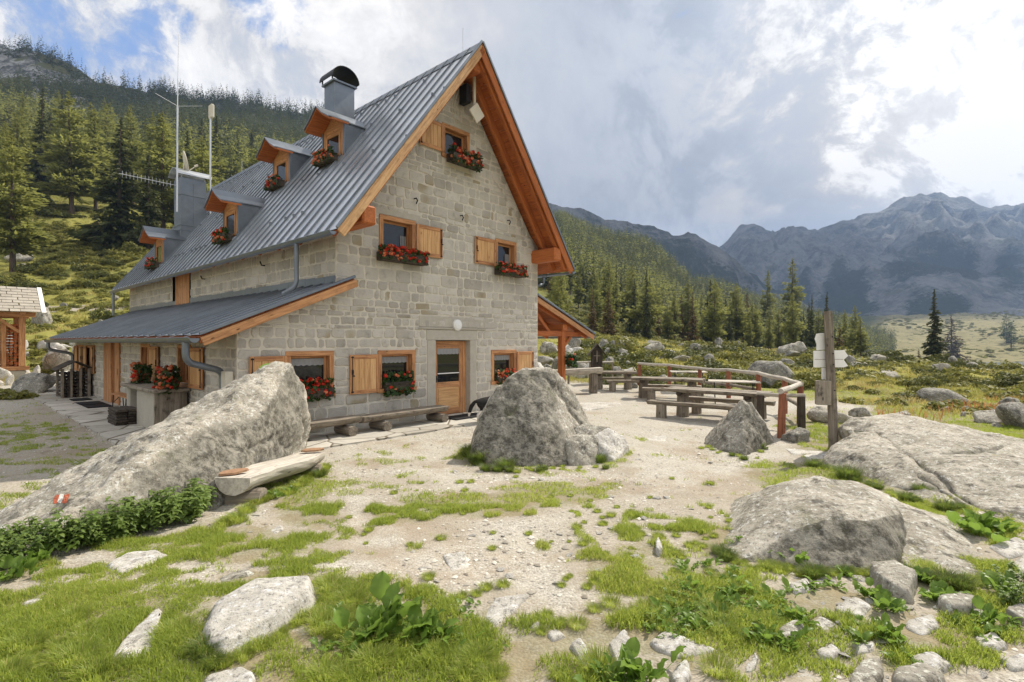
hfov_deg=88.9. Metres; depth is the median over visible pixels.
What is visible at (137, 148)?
larch tree
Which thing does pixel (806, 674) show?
stone
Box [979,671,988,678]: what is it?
stone
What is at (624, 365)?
shrub
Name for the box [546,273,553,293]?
spruce tree
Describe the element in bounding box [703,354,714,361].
rock
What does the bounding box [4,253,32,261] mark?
rock
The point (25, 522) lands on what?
nettle plant
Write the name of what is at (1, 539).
nettle plant
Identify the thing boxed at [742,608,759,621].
herb plant
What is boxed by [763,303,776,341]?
larch tree
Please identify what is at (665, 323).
larch tree
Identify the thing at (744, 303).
larch tree
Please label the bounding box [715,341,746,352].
shrub
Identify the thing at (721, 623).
herb plant
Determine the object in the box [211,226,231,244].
flower box
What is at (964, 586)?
grass tussock
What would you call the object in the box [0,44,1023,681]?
ground
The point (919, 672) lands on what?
stone
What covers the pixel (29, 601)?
stone
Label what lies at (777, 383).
shrub
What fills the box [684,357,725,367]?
shrub
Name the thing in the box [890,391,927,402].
shrub
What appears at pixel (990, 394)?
shrub
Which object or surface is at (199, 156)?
larch tree
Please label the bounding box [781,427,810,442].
rock
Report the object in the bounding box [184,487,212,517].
nettle plant
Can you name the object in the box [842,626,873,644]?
herb plant
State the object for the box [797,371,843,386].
shrub
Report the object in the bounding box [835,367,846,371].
shrub
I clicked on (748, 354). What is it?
shrub
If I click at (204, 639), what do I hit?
grass tussock
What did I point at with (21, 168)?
larch tree
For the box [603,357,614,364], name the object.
rock
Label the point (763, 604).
herb plant
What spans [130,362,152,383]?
flower pot
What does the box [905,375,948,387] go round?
shrub
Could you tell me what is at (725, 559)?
grass tussock
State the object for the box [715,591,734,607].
herb plant
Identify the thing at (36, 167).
spruce tree
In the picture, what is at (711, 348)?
shrub
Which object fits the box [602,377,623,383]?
log bench
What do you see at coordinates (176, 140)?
antenna mast
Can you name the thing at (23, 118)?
larch tree
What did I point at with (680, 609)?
herb plant
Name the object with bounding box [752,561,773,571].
grass tussock
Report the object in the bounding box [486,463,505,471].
grass tussock
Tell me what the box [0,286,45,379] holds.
woodshed
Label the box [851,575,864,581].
stone
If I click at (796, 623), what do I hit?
herb plant
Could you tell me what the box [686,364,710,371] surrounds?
shrub
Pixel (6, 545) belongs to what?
nettle plant
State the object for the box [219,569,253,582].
stone
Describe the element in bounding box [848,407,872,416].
rock
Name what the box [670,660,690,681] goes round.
stone
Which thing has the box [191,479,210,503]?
nettle plant
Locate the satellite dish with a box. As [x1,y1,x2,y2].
[183,151,197,175]
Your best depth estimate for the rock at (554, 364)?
28.02 m
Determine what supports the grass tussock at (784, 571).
on the ground at (384, 544)
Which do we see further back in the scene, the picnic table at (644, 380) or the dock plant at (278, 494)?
the picnic table at (644, 380)
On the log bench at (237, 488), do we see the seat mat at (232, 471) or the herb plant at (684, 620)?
the seat mat at (232, 471)
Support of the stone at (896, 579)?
on the ground at (384, 544)
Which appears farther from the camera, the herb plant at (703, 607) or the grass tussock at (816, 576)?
the grass tussock at (816, 576)
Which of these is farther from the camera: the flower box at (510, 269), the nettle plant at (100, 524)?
the flower box at (510, 269)
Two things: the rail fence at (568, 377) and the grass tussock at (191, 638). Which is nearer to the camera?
the grass tussock at (191, 638)
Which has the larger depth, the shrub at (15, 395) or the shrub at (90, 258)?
the shrub at (90, 258)
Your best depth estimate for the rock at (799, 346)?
53.49 m
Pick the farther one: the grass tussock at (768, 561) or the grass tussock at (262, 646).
the grass tussock at (768, 561)
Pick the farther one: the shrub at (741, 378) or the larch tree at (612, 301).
the larch tree at (612, 301)
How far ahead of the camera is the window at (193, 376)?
11.43 m
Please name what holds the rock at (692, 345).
on the ground at (384, 544)
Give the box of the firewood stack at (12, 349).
[0,324,18,366]
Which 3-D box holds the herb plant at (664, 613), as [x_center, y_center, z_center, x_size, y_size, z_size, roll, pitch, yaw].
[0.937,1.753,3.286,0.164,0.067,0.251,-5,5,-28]
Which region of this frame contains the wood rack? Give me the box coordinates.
[50,360,91,397]
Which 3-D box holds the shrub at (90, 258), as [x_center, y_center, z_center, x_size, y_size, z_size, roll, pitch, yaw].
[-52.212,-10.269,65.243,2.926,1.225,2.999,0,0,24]
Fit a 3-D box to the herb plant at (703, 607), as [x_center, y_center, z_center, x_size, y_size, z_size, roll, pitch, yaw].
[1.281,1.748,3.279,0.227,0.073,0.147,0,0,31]
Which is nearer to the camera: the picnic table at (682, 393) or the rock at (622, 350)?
the picnic table at (682, 393)
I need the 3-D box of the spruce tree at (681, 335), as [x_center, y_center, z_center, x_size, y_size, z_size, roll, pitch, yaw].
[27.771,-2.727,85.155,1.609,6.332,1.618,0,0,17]
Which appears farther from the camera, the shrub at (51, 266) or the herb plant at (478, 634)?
the shrub at (51, 266)
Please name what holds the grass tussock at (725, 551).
on the ground at (384, 544)
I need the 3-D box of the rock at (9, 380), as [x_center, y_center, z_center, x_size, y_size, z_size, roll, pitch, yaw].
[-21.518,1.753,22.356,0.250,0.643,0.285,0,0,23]
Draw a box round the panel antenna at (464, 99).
[451,76,483,124]
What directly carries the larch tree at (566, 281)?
on the ground at (384, 544)
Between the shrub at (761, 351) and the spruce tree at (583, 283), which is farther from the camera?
the spruce tree at (583, 283)
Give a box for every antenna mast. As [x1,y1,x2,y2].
[155,34,178,211]
[208,104,213,214]
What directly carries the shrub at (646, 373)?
on the ground at (384, 544)
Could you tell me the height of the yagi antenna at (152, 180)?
0.324 m
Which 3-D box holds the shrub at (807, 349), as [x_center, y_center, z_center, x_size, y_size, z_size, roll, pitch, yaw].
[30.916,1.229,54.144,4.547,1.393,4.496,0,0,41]
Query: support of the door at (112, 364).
in the mountain hut
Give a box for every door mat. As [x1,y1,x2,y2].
[70,398,92,400]
[75,401,105,404]
[82,403,111,407]
[448,412,476,419]
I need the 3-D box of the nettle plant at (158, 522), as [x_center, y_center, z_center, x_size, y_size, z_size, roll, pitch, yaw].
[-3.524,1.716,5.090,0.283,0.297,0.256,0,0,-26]
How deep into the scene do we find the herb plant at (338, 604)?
3.47 m
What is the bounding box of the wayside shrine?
[587,344,606,367]
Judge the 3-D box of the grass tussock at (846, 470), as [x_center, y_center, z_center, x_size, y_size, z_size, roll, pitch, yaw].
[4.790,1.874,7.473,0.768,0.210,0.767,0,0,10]
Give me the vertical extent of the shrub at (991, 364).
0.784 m
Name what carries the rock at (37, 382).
on the ground at (384, 544)
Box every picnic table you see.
[598,371,637,389]
[631,376,704,400]
[661,386,772,416]
[670,370,707,387]
[708,379,760,403]
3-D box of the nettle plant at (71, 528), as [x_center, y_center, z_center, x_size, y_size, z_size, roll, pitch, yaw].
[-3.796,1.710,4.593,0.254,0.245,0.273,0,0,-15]
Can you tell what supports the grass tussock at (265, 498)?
on the ground at (384, 544)
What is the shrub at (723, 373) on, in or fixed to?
on the ground at (384, 544)
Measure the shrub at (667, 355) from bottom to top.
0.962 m
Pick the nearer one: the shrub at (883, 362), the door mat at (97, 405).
the door mat at (97, 405)
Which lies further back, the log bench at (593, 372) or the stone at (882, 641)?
the log bench at (593, 372)
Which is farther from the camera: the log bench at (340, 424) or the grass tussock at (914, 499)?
the log bench at (340, 424)
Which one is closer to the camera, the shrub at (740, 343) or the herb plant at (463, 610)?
the herb plant at (463, 610)
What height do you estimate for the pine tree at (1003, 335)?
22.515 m
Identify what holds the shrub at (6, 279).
on the ground at (384, 544)
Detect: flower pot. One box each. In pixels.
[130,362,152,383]
[152,364,181,394]
[564,353,578,367]
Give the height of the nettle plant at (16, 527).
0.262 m
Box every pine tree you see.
[136,127,154,141]
[150,114,159,142]
[997,313,1016,339]
[1003,321,1020,347]
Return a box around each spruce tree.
[24,89,54,202]
[44,110,56,151]
[56,85,65,126]
[67,117,146,250]
[120,155,164,249]
[151,114,167,197]
[178,131,194,167]
[197,118,204,144]
[211,115,225,174]
[234,132,244,167]
[248,129,257,156]
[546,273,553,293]
[579,265,587,303]
[587,289,600,330]
[589,285,596,327]
[600,286,617,334]
[611,287,618,323]
[619,272,625,321]
[624,278,641,333]
[640,269,653,339]
[654,300,662,335]
[677,294,686,335]
[677,306,686,338]
[682,291,701,340]
[700,280,719,341]
[719,297,737,340]
[722,308,734,344]
[741,291,750,341]
[799,319,805,345]
[802,303,814,346]
[805,297,815,347]
[820,292,834,345]
[834,324,844,348]
[921,289,950,359]
[939,316,971,361]
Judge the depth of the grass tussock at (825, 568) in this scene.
4.04 m
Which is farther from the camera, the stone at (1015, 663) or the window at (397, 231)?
the window at (397, 231)
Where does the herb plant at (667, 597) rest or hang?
on the ground at (384, 544)
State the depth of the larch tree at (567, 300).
68.40 m
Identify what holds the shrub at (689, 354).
on the ground at (384, 544)
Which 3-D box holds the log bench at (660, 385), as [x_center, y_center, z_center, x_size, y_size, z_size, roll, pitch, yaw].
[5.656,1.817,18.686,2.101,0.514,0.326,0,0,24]
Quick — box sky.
[0,0,1023,246]
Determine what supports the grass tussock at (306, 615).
on the ground at (384, 544)
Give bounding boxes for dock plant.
[0,554,47,581]
[23,542,78,561]
[267,489,284,497]
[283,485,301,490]
[333,604,398,643]
[355,570,431,637]
[388,600,460,645]
[424,619,462,641]
[572,652,626,681]
[618,636,685,681]
[744,623,784,642]
[770,632,799,651]
[776,548,809,563]
[835,564,856,578]
[852,577,891,598]
[869,612,906,643]
[870,591,906,612]
[913,565,953,583]
[917,580,971,600]
[946,508,1014,541]
[970,595,1017,627]
[980,569,1023,600]
[993,517,1020,531]
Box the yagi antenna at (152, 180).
[119,171,175,186]
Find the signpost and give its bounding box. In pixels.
[813,311,847,447]
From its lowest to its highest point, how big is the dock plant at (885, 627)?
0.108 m
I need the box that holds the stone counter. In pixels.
[120,382,189,427]
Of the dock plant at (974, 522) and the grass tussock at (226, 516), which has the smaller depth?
the dock plant at (974, 522)
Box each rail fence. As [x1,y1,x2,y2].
[567,361,613,383]
[637,362,803,437]
[756,391,805,428]
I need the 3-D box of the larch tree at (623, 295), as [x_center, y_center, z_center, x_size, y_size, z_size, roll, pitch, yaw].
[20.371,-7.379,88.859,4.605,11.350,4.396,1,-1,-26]
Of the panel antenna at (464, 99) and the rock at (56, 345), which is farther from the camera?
the rock at (56, 345)
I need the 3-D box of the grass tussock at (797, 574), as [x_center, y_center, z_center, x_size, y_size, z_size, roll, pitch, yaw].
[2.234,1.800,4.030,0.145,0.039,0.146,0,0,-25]
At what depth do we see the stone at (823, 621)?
3.28 m
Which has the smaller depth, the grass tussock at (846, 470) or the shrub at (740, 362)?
the grass tussock at (846, 470)
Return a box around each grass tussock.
[170,621,224,659]
[177,630,203,646]
[182,640,217,658]
[182,644,212,659]
[194,646,234,670]
[200,650,230,666]
[206,644,238,670]
[209,517,235,526]
[218,511,245,519]
[222,510,253,524]
[228,639,257,661]
[235,502,259,513]
[236,501,254,511]
[244,634,277,652]
[246,495,265,504]
[253,492,271,502]
[268,623,299,639]
[278,484,300,495]
[283,476,302,482]
[287,606,315,625]
[288,478,310,487]
[288,619,299,627]
[294,473,316,482]
[297,605,317,622]
[299,468,313,475]
[309,468,328,477]
[321,462,332,468]
[452,443,470,456]
[453,442,488,463]
[470,460,484,465]
[476,462,492,471]
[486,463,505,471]
[491,456,522,469]
[502,465,515,472]
[512,467,523,472]
[534,465,548,471]
[594,451,613,462]
[706,540,733,553]
[710,543,743,559]
[715,552,734,562]
[740,455,748,459]
[743,563,761,572]
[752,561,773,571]
[753,557,780,569]
[759,558,787,570]
[768,562,793,575]
[778,561,798,570]
[793,558,833,579]
[793,569,805,577]
[796,567,814,578]
[802,457,827,466]
[812,563,837,575]
[817,463,831,468]
[820,462,872,479]
[825,568,841,576]
[835,563,855,575]
[844,474,868,482]
[846,564,859,574]
[856,568,867,576]
[858,565,869,576]
[863,479,876,485]
[867,482,887,489]
[885,487,895,493]
[893,489,923,500]
[906,494,924,501]
[907,482,935,489]
[918,562,970,588]
[922,571,946,584]
[927,497,960,511]
[933,566,987,591]
[951,499,969,508]
[957,572,981,584]
[961,569,981,582]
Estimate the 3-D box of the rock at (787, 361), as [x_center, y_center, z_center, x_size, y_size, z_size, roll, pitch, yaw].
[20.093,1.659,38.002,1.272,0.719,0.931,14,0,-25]
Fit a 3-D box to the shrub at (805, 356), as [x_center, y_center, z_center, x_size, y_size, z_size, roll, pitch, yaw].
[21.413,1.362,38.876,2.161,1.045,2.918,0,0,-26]
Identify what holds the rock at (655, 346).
on the ground at (384, 544)
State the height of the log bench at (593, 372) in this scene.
1.032 m
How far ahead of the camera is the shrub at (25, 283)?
50.93 m
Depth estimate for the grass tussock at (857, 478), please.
7.22 m
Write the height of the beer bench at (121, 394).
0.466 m
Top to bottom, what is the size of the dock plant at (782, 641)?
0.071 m
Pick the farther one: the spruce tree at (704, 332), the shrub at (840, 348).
the spruce tree at (704, 332)
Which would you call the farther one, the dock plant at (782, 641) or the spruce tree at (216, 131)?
the spruce tree at (216, 131)
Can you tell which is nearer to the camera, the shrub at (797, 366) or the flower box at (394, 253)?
the flower box at (394, 253)
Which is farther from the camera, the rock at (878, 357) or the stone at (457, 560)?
the rock at (878, 357)
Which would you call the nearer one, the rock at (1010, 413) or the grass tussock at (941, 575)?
the grass tussock at (941, 575)
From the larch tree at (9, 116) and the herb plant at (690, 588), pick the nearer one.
the herb plant at (690, 588)
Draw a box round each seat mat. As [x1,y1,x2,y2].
[218,468,248,475]
[301,448,323,451]
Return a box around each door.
[104,343,120,404]
[175,273,189,304]
[436,341,465,413]
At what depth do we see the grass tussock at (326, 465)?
8.17 m
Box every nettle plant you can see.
[0,518,34,539]
[0,518,55,543]
[0,524,28,546]
[0,526,11,543]
[0,537,14,554]
[0,539,15,556]
[1,531,45,558]
[5,531,35,554]
[9,522,39,539]
[10,525,52,544]
[12,525,41,544]
[26,516,67,527]
[31,527,64,554]
[38,513,71,552]
[43,517,90,554]
[57,510,105,551]
[58,524,84,545]
[60,519,94,549]
[61,518,102,548]
[63,515,106,547]
[80,496,132,544]
[80,502,123,536]
[86,508,117,546]
[88,520,121,545]
[103,508,141,537]
[112,500,150,536]
[120,497,160,533]
[126,490,163,530]
[133,489,166,521]
[134,500,167,531]
[155,487,203,524]
[158,485,209,526]
[160,486,188,524]
[179,478,217,507]
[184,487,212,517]
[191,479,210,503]
[991,561,1022,580]
[995,574,1023,605]
[1014,565,1023,581]
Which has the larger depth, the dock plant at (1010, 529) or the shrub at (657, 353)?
the shrub at (657, 353)
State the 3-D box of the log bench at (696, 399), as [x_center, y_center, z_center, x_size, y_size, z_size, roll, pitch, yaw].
[5.792,1.799,14.031,2.300,0.512,0.321,0,0,38]
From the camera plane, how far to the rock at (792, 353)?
49.20 m
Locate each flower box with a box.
[144,257,158,269]
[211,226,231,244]
[263,174,284,191]
[300,377,335,401]
[311,144,337,167]
[376,244,429,265]
[382,370,415,396]
[447,142,483,172]
[494,261,528,277]
[494,368,516,384]
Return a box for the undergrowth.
[0,202,1023,413]
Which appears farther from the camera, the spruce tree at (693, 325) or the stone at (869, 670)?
the spruce tree at (693, 325)
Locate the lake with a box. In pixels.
[986,362,1023,365]
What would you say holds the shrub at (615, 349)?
on the ground at (384, 544)
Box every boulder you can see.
[0,361,310,570]
[470,367,589,466]
[565,433,598,465]
[594,428,628,461]
[704,400,774,454]
[724,476,906,569]
[822,431,953,502]
[838,413,1023,523]
[891,497,983,576]
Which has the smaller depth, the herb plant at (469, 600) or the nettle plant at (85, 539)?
the herb plant at (469, 600)
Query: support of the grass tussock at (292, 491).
on the ground at (384, 544)
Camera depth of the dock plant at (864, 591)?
3.67 m
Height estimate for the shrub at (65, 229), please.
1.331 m
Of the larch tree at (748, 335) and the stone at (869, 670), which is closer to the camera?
the stone at (869, 670)
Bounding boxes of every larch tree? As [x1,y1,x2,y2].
[0,121,36,184]
[0,129,38,196]
[0,131,39,239]
[0,134,55,271]
[2,116,34,184]
[4,100,13,126]
[11,105,33,155]
[13,92,34,134]
[18,123,65,189]
[33,91,109,213]
[50,89,66,126]
[71,109,122,208]
[77,102,107,176]
[96,104,124,151]
[98,104,118,133]
[98,119,118,167]
[99,97,108,118]
[116,104,148,204]
[127,111,182,228]
[137,112,168,181]
[166,137,220,202]
[168,138,180,166]
[205,139,229,183]
[221,144,242,178]
[242,151,255,168]
[246,140,262,164]
[544,276,558,299]
[547,272,574,312]
[550,276,568,296]
[552,279,568,312]
[566,249,577,294]
[571,273,585,308]
[575,257,584,281]
[586,283,605,320]
[586,285,594,306]
[587,265,597,291]
[587,274,603,308]
[592,261,622,310]
[601,279,614,324]
[602,291,619,329]
[612,280,622,321]
[617,265,642,323]
[621,277,629,306]
[625,277,664,331]
[653,282,665,323]
[658,308,677,338]
[668,291,683,338]
[675,281,699,338]
[689,302,697,335]
[697,316,706,339]
[698,294,705,315]
[700,280,729,345]
[701,282,727,331]
[723,283,750,340]
[726,286,747,339]
[735,303,767,345]
[743,315,754,345]
[753,304,763,340]
[759,271,777,326]
[762,315,775,349]
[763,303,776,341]
[764,323,776,348]
[772,309,785,346]
[775,259,805,327]
[779,293,807,343]
[808,309,823,346]
[840,311,850,348]
[841,305,868,354]
[851,317,871,355]
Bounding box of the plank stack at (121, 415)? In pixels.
[107,406,136,425]
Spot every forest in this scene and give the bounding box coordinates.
[0,34,896,355]
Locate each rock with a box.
[0,367,11,380]
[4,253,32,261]
[5,375,13,384]
[11,373,60,392]
[31,307,52,324]
[32,365,40,372]
[36,340,47,350]
[42,347,70,371]
[48,343,65,351]
[538,356,553,364]
[539,342,557,354]
[551,358,557,369]
[566,347,582,352]
[569,338,580,347]
[571,375,585,377]
[575,363,586,367]
[599,339,603,346]
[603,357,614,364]
[613,366,622,376]
[618,349,628,354]
[644,343,664,350]
[647,340,661,343]
[674,355,690,360]
[690,343,701,350]
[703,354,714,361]
[714,338,722,344]
[747,361,793,386]
[776,341,806,356]
[780,358,794,364]
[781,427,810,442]
[784,351,799,356]
[806,406,851,422]
[844,355,856,362]
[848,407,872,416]
[870,354,886,360]
[881,371,898,378]
[897,410,910,415]
[915,388,968,402]
[931,363,950,370]
[948,356,957,361]
[972,409,1002,423]
[992,423,1002,427]
[995,402,1023,427]
[998,397,1019,403]
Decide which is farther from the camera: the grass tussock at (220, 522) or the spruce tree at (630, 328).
the spruce tree at (630, 328)
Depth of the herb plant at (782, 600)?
3.56 m
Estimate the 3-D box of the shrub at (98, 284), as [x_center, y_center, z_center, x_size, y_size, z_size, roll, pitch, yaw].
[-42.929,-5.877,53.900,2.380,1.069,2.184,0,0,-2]
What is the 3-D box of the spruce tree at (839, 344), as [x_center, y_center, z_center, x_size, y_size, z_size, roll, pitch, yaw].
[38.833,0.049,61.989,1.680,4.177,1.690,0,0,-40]
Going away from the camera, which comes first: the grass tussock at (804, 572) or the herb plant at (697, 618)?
the herb plant at (697, 618)
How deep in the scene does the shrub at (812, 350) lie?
46.77 m
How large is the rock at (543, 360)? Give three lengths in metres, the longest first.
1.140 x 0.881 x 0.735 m
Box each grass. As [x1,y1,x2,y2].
[0,195,1023,439]
[0,384,1023,681]
[876,394,1021,421]
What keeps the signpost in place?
on the ground at (384, 544)
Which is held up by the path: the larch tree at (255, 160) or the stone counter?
the stone counter
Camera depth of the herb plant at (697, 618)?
3.21 m
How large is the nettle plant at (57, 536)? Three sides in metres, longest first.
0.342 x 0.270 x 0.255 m
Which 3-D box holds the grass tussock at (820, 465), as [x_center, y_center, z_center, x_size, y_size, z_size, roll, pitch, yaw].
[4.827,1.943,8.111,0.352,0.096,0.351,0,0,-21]
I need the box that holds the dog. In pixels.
[468,396,489,419]
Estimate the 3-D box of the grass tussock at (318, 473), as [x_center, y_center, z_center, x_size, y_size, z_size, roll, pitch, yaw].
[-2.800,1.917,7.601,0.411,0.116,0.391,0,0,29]
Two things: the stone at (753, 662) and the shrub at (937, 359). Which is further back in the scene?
the shrub at (937, 359)
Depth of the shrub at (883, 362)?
40.62 m
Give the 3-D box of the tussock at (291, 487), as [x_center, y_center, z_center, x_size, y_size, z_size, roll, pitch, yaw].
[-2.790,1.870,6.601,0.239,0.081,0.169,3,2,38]
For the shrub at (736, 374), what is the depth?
24.89 m
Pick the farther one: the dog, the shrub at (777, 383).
the shrub at (777, 383)
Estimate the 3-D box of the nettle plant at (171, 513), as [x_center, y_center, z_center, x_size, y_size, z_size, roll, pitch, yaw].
[-3.337,1.679,5.321,0.386,0.401,0.492,0,0,20]
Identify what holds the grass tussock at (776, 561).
on the ground at (384, 544)
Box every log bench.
[215,452,325,504]
[310,415,362,435]
[357,405,448,430]
[556,367,602,393]
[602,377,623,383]
[606,380,648,391]
[642,387,703,402]
[646,399,734,417]
[648,384,701,387]
[689,396,775,418]
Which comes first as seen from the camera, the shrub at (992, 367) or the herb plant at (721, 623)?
the herb plant at (721, 623)
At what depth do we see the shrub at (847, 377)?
23.75 m
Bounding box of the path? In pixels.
[33,391,479,448]
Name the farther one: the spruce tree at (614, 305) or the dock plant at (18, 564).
the spruce tree at (614, 305)
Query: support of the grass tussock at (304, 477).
on the ground at (384, 544)
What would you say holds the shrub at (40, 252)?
on the ground at (384, 544)
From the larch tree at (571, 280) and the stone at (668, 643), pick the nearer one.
the stone at (668, 643)
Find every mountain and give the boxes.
[549,203,777,300]
[719,192,1023,316]
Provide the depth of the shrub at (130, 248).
68.83 m
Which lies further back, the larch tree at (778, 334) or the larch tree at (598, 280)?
the larch tree at (598, 280)
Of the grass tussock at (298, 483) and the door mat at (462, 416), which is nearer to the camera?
the grass tussock at (298, 483)
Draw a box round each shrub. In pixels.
[0,276,17,281]
[0,388,40,399]
[2,282,15,286]
[9,278,52,287]
[12,263,36,271]
[17,245,46,253]
[25,261,46,267]
[32,207,74,217]
[33,260,50,262]
[36,254,75,260]
[38,260,68,271]
[43,269,70,277]
[52,316,70,321]
[53,226,80,233]
[58,259,76,263]
[64,276,102,286]
[68,256,88,263]
[70,260,92,270]
[78,254,106,261]
[78,269,105,279]
[82,278,103,287]
[86,264,105,269]
[88,308,118,319]
[89,270,110,276]
[91,244,106,250]
[93,248,116,256]
[95,257,126,264]
[101,248,134,257]
[104,273,122,279]
[114,241,149,253]
[115,271,126,278]
[548,351,567,358]
[570,350,608,360]
[580,341,592,348]
[580,352,623,362]
[581,340,604,347]
[596,335,638,350]
[600,343,623,355]
[602,340,621,352]
[604,361,620,370]
[617,350,657,357]
[618,352,654,365]
[619,361,642,367]
[630,358,659,367]
[632,362,675,375]
[633,371,667,376]
[637,374,663,384]
[648,350,660,356]
[659,349,677,358]
[660,349,685,358]
[665,363,682,370]
[676,349,696,357]
[676,369,708,375]
[678,374,697,377]
[679,346,705,358]
[682,340,708,345]
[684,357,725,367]
[685,341,722,352]
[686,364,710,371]
[688,355,703,361]
[700,349,719,355]
[703,372,737,383]
[703,384,719,387]
[711,367,739,376]
[714,351,750,360]
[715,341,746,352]
[722,337,751,350]
[722,374,755,387]
[724,372,747,377]
[725,358,749,365]
[729,347,764,360]
[745,355,785,363]
[751,349,771,354]
[761,381,769,387]
[763,352,781,357]
[769,380,790,388]
[773,373,813,388]
[790,362,811,370]
[790,373,811,380]
[791,353,812,361]
[795,359,812,366]
[796,358,812,367]
[797,347,815,356]
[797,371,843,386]
[805,347,851,354]
[824,359,851,368]
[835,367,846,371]
[836,346,853,355]
[842,375,858,380]
[844,385,864,390]
[846,369,871,375]
[854,362,882,368]
[858,351,872,357]
[866,360,888,364]
[876,350,919,362]
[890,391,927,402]
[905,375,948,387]
[905,386,930,392]
[909,365,946,374]
[910,364,929,371]
[919,370,947,377]
[926,353,966,363]
[928,373,951,382]
[948,373,986,382]
[949,360,978,369]
[966,360,985,365]
[968,378,991,384]
[974,361,1008,369]
[976,366,1006,370]
[982,378,1018,386]
[983,389,1021,398]
[987,371,1023,382]
[999,359,1023,370]
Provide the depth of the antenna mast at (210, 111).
21.07 m
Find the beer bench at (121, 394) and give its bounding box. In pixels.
[110,392,126,406]
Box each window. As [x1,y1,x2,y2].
[73,345,82,370]
[82,345,95,373]
[140,344,158,380]
[177,344,202,389]
[249,351,335,395]
[350,350,416,394]
[378,214,442,258]
[419,120,469,157]
[475,236,516,267]
[490,350,533,384]
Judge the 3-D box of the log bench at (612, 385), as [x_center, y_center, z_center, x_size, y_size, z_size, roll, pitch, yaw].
[4.543,1.788,20.571,1.601,0.511,0.316,0,0,4]
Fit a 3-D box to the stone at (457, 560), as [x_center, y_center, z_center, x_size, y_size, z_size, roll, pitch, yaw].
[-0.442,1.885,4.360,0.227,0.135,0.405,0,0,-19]
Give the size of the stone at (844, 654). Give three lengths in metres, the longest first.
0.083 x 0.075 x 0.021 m
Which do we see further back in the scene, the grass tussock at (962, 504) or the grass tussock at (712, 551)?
the grass tussock at (962, 504)
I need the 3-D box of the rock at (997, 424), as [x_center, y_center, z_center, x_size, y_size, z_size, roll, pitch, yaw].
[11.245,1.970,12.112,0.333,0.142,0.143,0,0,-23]
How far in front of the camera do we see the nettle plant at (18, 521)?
4.49 m
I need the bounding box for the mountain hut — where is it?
[43,40,596,433]
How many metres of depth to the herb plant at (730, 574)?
3.91 m
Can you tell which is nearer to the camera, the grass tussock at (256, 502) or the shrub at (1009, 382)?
the grass tussock at (256, 502)
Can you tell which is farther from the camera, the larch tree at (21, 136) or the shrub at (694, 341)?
the larch tree at (21, 136)
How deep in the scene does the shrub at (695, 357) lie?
33.16 m
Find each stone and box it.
[23,598,41,606]
[106,550,167,573]
[114,609,161,662]
[202,576,316,657]
[203,667,255,681]
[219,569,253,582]
[271,525,282,533]
[443,552,468,570]
[486,594,529,625]
[505,573,513,578]
[529,621,540,630]
[547,630,564,641]
[570,638,587,667]
[574,423,609,435]
[580,401,620,409]
[608,630,635,660]
[647,435,665,440]
[650,632,716,659]
[655,537,661,556]
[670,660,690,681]
[746,653,757,671]
[778,620,803,638]
[785,448,822,454]
[789,578,811,593]
[794,665,805,672]
[797,673,813,677]
[804,452,826,459]
[814,617,835,629]
[817,644,839,660]
[835,597,871,616]
[839,651,850,657]
[850,658,883,681]
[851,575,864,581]
[855,641,873,654]
[865,598,873,603]
[869,560,917,604]
[875,637,889,643]
[891,662,945,681]
[905,614,938,635]
[911,651,952,673]
[936,592,975,617]
[975,632,1007,652]
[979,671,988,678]
[989,537,1023,558]
[1001,653,1023,671]
[1006,603,1023,624]
[1013,555,1023,572]
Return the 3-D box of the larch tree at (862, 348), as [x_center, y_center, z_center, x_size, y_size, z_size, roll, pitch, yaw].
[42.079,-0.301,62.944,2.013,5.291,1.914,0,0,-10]
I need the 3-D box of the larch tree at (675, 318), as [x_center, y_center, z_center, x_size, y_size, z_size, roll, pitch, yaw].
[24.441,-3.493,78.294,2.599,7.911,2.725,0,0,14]
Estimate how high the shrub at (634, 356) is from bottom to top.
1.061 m
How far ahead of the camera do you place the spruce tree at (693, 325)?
76.24 m
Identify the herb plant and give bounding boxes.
[308,636,334,651]
[328,601,343,610]
[333,627,360,656]
[346,635,367,653]
[363,597,374,606]
[441,631,483,649]
[455,597,480,611]
[460,605,472,617]
[482,639,508,646]
[641,609,668,630]
[642,621,655,632]
[644,615,663,628]
[648,596,692,611]
[654,619,677,629]
[656,627,680,637]
[661,573,698,584]
[661,601,695,619]
[662,587,681,600]
[664,592,695,604]
[669,606,690,614]
[670,597,696,609]
[672,558,689,565]
[673,611,712,629]
[674,564,687,572]
[674,579,700,590]
[676,616,692,632]
[678,565,696,574]
[680,575,694,592]
[681,585,708,596]
[682,612,715,635]
[684,616,707,628]
[684,626,710,634]
[686,585,714,592]
[686,599,701,609]
[696,590,727,606]
[697,557,723,565]
[700,605,732,626]
[703,592,726,614]
[706,570,745,581]
[710,602,742,621]
[712,586,733,599]
[712,615,732,632]
[715,583,746,596]
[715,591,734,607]
[720,583,740,600]
[721,564,741,571]
[730,599,754,611]
[734,579,770,595]
[740,595,761,608]
[740,623,776,651]
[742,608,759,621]
[744,599,774,609]
[761,583,801,599]
[769,608,806,624]
[772,597,793,607]
[778,604,819,623]
[782,577,812,594]
[782,605,816,617]
[785,615,814,627]
[789,625,817,645]
[797,616,822,628]
[802,575,830,591]
[823,573,846,591]
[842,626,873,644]
[850,614,864,623]
[871,616,896,630]
[878,647,922,665]
[942,609,974,624]
[967,620,1006,635]
[973,624,1000,640]
[1000,612,1023,628]

